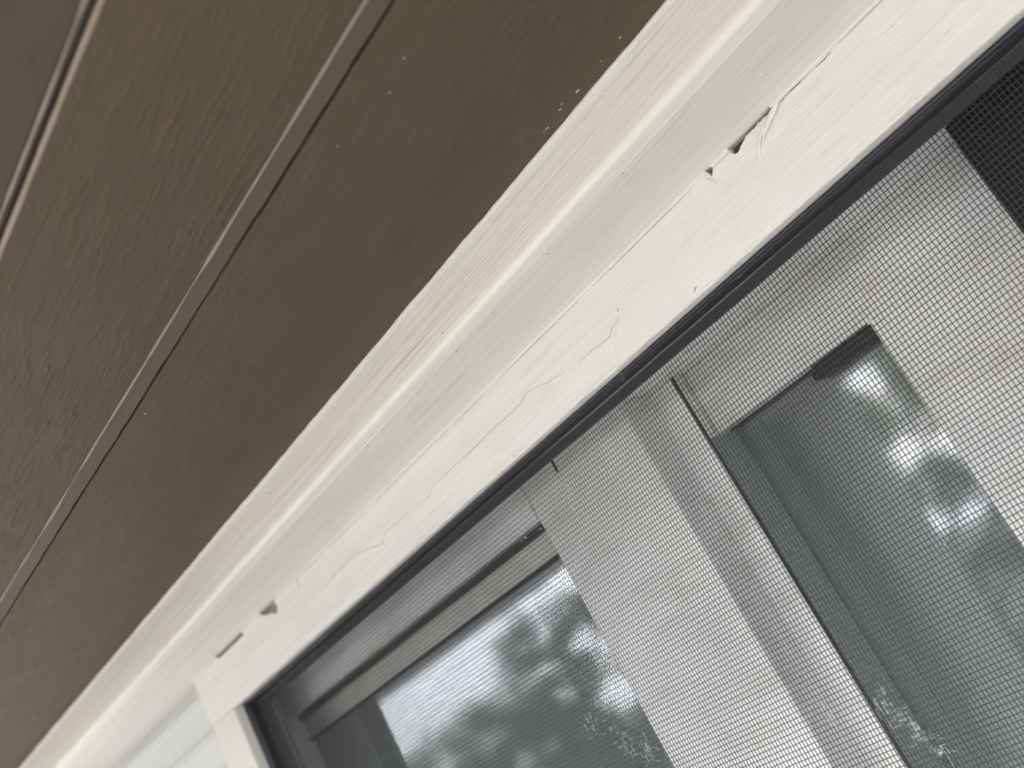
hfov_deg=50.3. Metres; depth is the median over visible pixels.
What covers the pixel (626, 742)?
cobweb
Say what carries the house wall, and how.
on the patio
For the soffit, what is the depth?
0.29 m
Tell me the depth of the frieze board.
0.37 m
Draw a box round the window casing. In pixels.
[116,0,1023,767]
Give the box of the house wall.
[118,691,228,767]
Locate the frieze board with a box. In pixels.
[19,0,874,767]
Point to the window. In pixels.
(834, 432)
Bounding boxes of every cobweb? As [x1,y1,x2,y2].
[584,716,659,766]
[802,704,865,729]
[874,686,955,767]
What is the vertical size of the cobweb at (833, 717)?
0.012 m
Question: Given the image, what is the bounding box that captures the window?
[272,60,1023,767]
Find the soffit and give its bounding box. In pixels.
[0,0,665,767]
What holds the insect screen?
attached to the window
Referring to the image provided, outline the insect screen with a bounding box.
[242,20,1023,767]
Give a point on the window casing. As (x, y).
(876, 74)
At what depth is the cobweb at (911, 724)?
0.33 m

